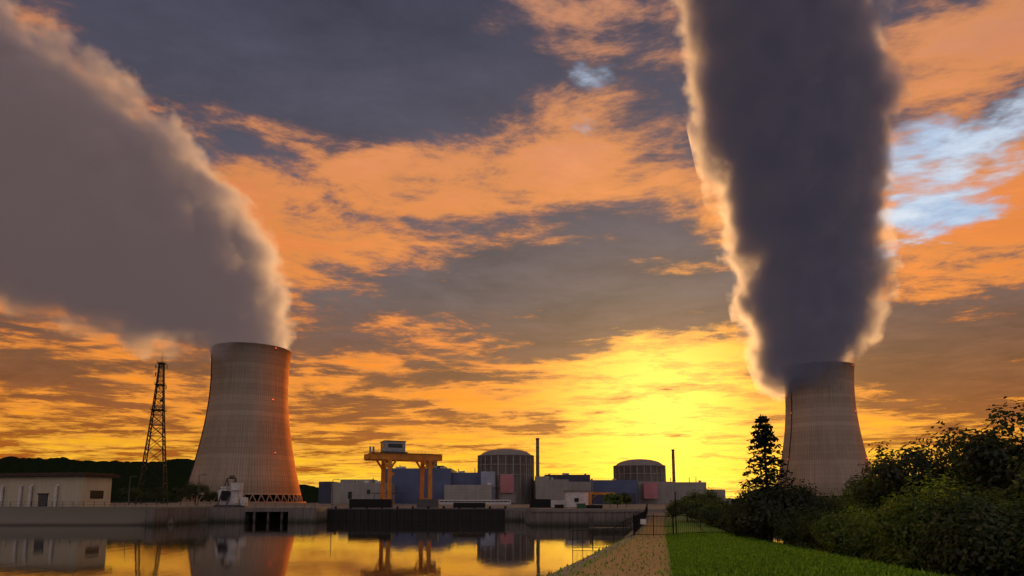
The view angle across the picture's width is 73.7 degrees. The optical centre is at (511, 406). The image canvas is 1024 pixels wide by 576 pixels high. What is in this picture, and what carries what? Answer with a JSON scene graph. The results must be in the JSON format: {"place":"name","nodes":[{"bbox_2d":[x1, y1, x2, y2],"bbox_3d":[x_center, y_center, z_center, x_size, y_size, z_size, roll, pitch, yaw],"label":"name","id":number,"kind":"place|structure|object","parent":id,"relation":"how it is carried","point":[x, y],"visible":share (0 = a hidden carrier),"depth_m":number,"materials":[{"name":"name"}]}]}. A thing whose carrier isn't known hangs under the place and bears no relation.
{"place":"outdoors","nodes":[
{"label":"outdoors","id":0,"kind":"place"},
{"bbox_2d":[0,456,739,502],"bbox_3d":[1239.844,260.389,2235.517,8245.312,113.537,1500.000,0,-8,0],"label":"wooded hills","id":1,"kind":"structure","parent":0,"point":[178,472],"depth_m":1517.20,"materials":[{"name":"green plant"}]},
{"bbox_2d":[0,521,800,575],"bbox_3d":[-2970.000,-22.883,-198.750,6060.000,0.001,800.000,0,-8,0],"label":"water","id":2,"kind":"structure","parent":0,"point":[405,548],"depth_m":74.68,"materials":[{"name":"orange liquid"}]},
{"bbox_2d":[0,503,907,575],"bbox_3d":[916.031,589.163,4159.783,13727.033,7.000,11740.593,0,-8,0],"label":"ground","id":3,"kind":"structure","parent":0,"point":[122,514],"depth_m":151.59,"materials":[{"name":"grey concrete"}]},
{"bbox_2d":[0,472,119,506],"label":"building","id":4,"kind":"structure","parent":3,"relation":"on","point":[68,489],"depth_m":167.28,"materials":[{"name":"beige concrete"}]},
{"bbox_2d":[116,486,143,504],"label":"tree","id":5,"kind":"object","parent":3,"relation":"on","point":[135,492],"visible":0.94,"depth_m":296.14,"materials":[{"name":"green plant"}]},
{"bbox_2d":[134,352,167,503],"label":"lattice mast","id":6,"kind":"object","parent":3,"relation":"on","point":[162,398],"visible":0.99,"depth_m":422.59,"materials":[{"name":"grey metal"}]},
{"bbox_2d":[168,486,193,504],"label":"tree","id":7,"kind":"object","parent":3,"relation":"on","point":[177,491],"visible":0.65,"depth_m":257.63,"materials":[{"name":"green plant"}]},
{"bbox_2d":[182,480,212,504],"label":"tree","id":8,"kind":"object","parent":3,"relation":"on","point":[190,488],"visible":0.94,"depth_m":246.48,"materials":[{"name":"green plant"}]},
{"bbox_2d":[201,491,217,504],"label":"tree","id":9,"kind":"object","parent":3,"relation":"on","point":[213,496],"visible":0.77,"depth_m":296.42,"materials":[{"name":"green plant"}]},
{"bbox_2d":[178,342,305,502],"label":"cooling tower","id":10,"kind":"structure","parent":3,"relation":"on","point":[245,439],"depth_m":700.98,"materials":[{"name":"concrete"}]},
{"bbox_2d":[0,474,591,506],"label":"bank railing","id":11,"kind":"object","parent":3,"relation":"on","point":[198,496],"visible":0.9,"depth_m":213.14,"materials":[{"name":"grey metal"}]},
{"bbox_2d":[145,507,641,531],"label":"quay walls","id":12,"kind":"structure","parent":3,"relation":"on","point":[162,516],"depth_m":173.97,"materials":[{"name":"concrete"}]},
{"bbox_2d":[214,475,247,506],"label":"trash rake machine","id":13,"kind":"object","parent":12,"relation":"on","point":[233,496],"visible":0.96,"depth_m":178.50,"materials":[{"name":"white paint"}]},
{"bbox_2d":[364,440,441,505],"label":"gantry crane","id":14,"kind":"object","parent":3,"relation":"on","point":[391,452],"visible":0.96,"depth_m":281.67,"materials":[{"name":"yellow metal"}]},
{"bbox_2d":[318,466,568,503],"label":"halls","id":15,"kind":"object","parent":3,"relation":"on","point":[472,488],"visible":0.77,"depth_m":553.14,"materials":[{"name":"metal"}]},
{"bbox_2d":[477,438,539,503],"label":"reactor","id":16,"kind":"object","parent":3,"relation":"on","point":[499,462],"visible":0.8,"depth_m":592.16,"materials":[{"name":"concrete"}]},
{"bbox_2d":[335,456,700,508],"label":"plant roof and pipes","id":17,"kind":"structure","parent":3,"relation":"on","point":[421,503],"depth_m":192.85,"materials":[{"name":"grey metal"}]},
{"bbox_2d":[551,490,614,507],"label":"service building","id":18,"kind":"structure","parent":3,"relation":"on","point":[577,498],"depth_m":212.98,"materials":[{"name":"white paint"}]},
{"bbox_2d":[603,492,616,504],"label":"tree","id":19,"kind":"object","parent":3,"relation":"on","point":[610,498],"visible":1,"depth_m":202.07,"materials":[{"name":"green plant"}]},
{"bbox_2d":[615,494,622,506],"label":"tree","id":20,"kind":"object","parent":3,"relation":"on","point":[619,499],"visible":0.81,"depth_m":203.00,"materials":[{"name":"green plant"}]},
{"bbox_2d":[621,492,632,506],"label":"tree","id":21,"kind":"object","parent":3,"relation":"on","point":[627,499],"visible":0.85,"depth_m":226.86,"materials":[{"name":"green plant"}]},
{"bbox_2d":[544,473,731,503],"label":"halls","id":22,"kind":"object","parent":3,"relation":"on","point":[651,492],"visible":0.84,"depth_m":658.05,"materials":[{"name":"grey concrete"}]},
{"bbox_2d":[613,449,675,481],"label":"reactor","id":23,"kind":"object","parent":3,"relation":"on","point":[644,470],"visible":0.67,"depth_m":692.95,"materials":[{"name":"concrete"}]},
{"bbox_2d":[664,497,704,521],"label":"bush","id":24,"kind":"object","parent":3,"relation":"on","point":[682,505],"visible":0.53,"depth_m":115.57,"materials":[{"name":"green plant"}]},
{"bbox_2d":[572,492,799,548],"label":"fence","id":25,"kind":"object","parent":3,"relation":"on","point":[638,520],"visible":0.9,"depth_m":72.66,"materials":[{"name":"black metal"}]},
{"bbox_2d":[678,487,725,504],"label":"bush","id":26,"kind":"object","parent":3,"relation":"on","point":[707,495],"visible":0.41,"depth_m":132.90,"materials":[{"name":"green plant"}]},
{"bbox_2d":[686,498,728,521],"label":"bush","id":27,"kind":"object","parent":3,"relation":"on","point":[693,512],"visible":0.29,"depth_m":109.80,"materials":[{"name":"green plant"}]},
{"bbox_2d":[698,503,729,529],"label":"bush","id":28,"kind":"object","parent":3,"relation":"on","point":[712,520],"visible":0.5,"depth_m":89.94,"materials":[{"name":"green plant"}]},
{"bbox_2d":[719,487,774,535],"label":"bush","id":29,"kind":"object","parent":3,"relation":"on","point":[732,516],"visible":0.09,"depth_m":61.27,"materials":[{"name":"green plant"}]},
{"bbox_2d":[717,496,777,538],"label":"bush","id":30,"kind":"object","parent":3,"relation":"on","point":[732,507],"visible":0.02,"depth_m":68.08,"materials":[{"name":"green plant"}]},
{"bbox_2d":[540,530,956,575],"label":"grass","id":31,"kind":"structure","parent":3,"relation":"on","point":[727,554],"depth_m":23.69,"materials":[{"name":"green plant"}]},
{"bbox_2d":[728,414,796,541],"bbox_3d":[20.374,6.098,54.569,6.088,11.282,5.819,0,-8,0],"label":"conifer","id":32,"kind":"object","parent":3,"relation":"on","point":[765,437],"visible":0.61,"depth_m":54.68,"materials":[{"name":"green plant"}]},
{"bbox_2d":[735,484,801,539],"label":"bush","id":33,"kind":"object","parent":3,"relation":"on","point":[755,534],"visible":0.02,"depth_m":57.42,"materials":[{"name":"green plant"}]},
{"bbox_2d":[733,479,840,533],"bbox_3d":[20.829,8.723,51.711,8.086,6.474,8.368,0,-8,0],"label":"bush","id":34,"kind":"object","parent":3,"relation":"on","point":[760,508],"visible":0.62,"depth_m":50.63,"materials":[{"name":"green plant"}]},
{"bbox_2d":[766,497,840,552],"bbox_3d":[20.869,8.815,45.712,6.790,5.493,6.485,5,-9,-32],"label":"bush","id":35,"kind":"object","parent":3,"relation":"on","point":[787,533],"visible":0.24,"depth_m":45.74,"materials":[{"name":"green plant"}]},
{"bbox_2d":[775,361,869,501],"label":"cooling tower","id":36,"kind":"structure","parent":3,"relation":"on","point":[823,450],"depth_m":797.30,"materials":[{"name":"concrete"}]},
{"bbox_2d":[811,489,851,504],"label":"bush","id":37,"kind":"object","parent":3,"relation":"on","point":[832,494],"visible":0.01,"depth_m":90.98,"materials":[{"name":"green plant"}]},
{"bbox_2d":[795,496,874,559],"bbox_3d":[20.740,8.194,40.581,6.235,5.732,7.178,0,-8,0],"label":"bush","id":38,"kind":"object","parent":3,"relation":"on","point":[812,522],"visible":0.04,"depth_m":41.43,"materials":[{"name":"green plant"}]},
{"bbox_2d":[816,493,853,511],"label":"bush","id":39,"kind":"object","parent":3,"relation":"on","point":[840,501],"visible":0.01,"depth_m":63.02,"materials":[{"name":"green plant"}]},
{"bbox_2d":[804,497,902,561],"bbox_3d":[18.911,7.300,35.547,6.722,5.304,6.629,0,-8,0],"label":"bush","id":40,"kind":"object","parent":3,"relation":"on","point":[830,534],"visible":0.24,"depth_m":34.94,"materials":[{"name":"green plant"}]},
{"bbox_2d":[836,459,916,512],"bbox_3d":[30.111,9.180,53.558,8.200,10.251,8.507,-5,-10,33],"label":"bush","id":41,"kind":"object","parent":3,"relation":"on","point":[851,493],"visible":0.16,"depth_m":53.90,"materials":[{"name":"green plant"}]},
{"bbox_2d":[843,452,917,507],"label":"bush","id":42,"kind":"object","parent":3,"relation":"on","point":[866,474],"visible":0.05,"depth_m":76.56,"materials":[{"name":"green plant"}]},
{"bbox_2d":[839,497,956,563],"bbox_3d":[18.370,6.638,30.390,6.571,5.504,6.141,0,-8,0],"label":"bush","id":43,"kind":"object","parent":3,"relation":"on","point":[870,543],"visible":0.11,"depth_m":30.61,"materials":[{"name":"green plant"}]},
{"bbox_2d":[847,439,972,512],"bbox_3d":[27.693,7.639,46.703,8.488,11.412,7.381,-5,-10,33],"label":"bush","id":44,"kind":"object","parent":3,"relation":"on","point":[889,476],"visible":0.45,"depth_m":46.22,"materials":[{"name":"green plant"}]},
{"bbox_2d":[862,468,1011,574],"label":"bush","id":45,"kind":"object","parent":3,"relation":"on","point":[898,523],"visible":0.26,"depth_m":25.19,"materials":[{"name":"green plant"}]},
{"bbox_2d":[903,481,1023,575],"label":"bush","id":46,"kind":"object","parent":3,"relation":"on","point":[970,543],"visible":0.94,"depth_m":20.11,"materials":[{"name":"green plant"}]},
{"bbox_2d":[903,405,1023,500],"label":"bush","id":47,"kind":"object","parent":3,"relation":"on","point":[961,439],"visible":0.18,"depth_m":40.22,"materials":[{"name":"green plant"}]},
{"bbox_2d":[931,441,1019,486],"bbox_3d":[40.567,8.932,58.389,11.322,12.103,9.631,0,-8,0],"label":"bush","id":48,"kind":"object","parent":3,"relation":"on","point":[941,456],"visible":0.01,"depth_m":58.08,"materials":[{"name":"green plant"}]},
{"bbox_2d":[936,396,1023,508],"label":"bush","id":49,"kind":"object","parent":3,"relation":"on","point":[991,468],"visible":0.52,"depth_m":33.57,"materials":[{"name":"green plant"}]},
{"bbox_2d":[999,519,1023,572],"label":"bush","id":50,"kind":"object","parent":3,"relation":"on","point":[1021,546],"visible":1,"depth_m":17.92,"materials":[{"name":"green plant"}]},
{"bbox_2d":[1000,435,1023,500],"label":"bush","id":51,"kind":"object","parent":3,"relation":"on","point":[1017,483],"visible":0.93,"depth_m":27.82,"materials":[{"name":"green plant"}]},
{"bbox_2d":[0,0,1023,498],"label":"sky","id":52,"kind":"structure","parent":0,"point":[605,233],"materials":[{"name":"orange"}]}
]}

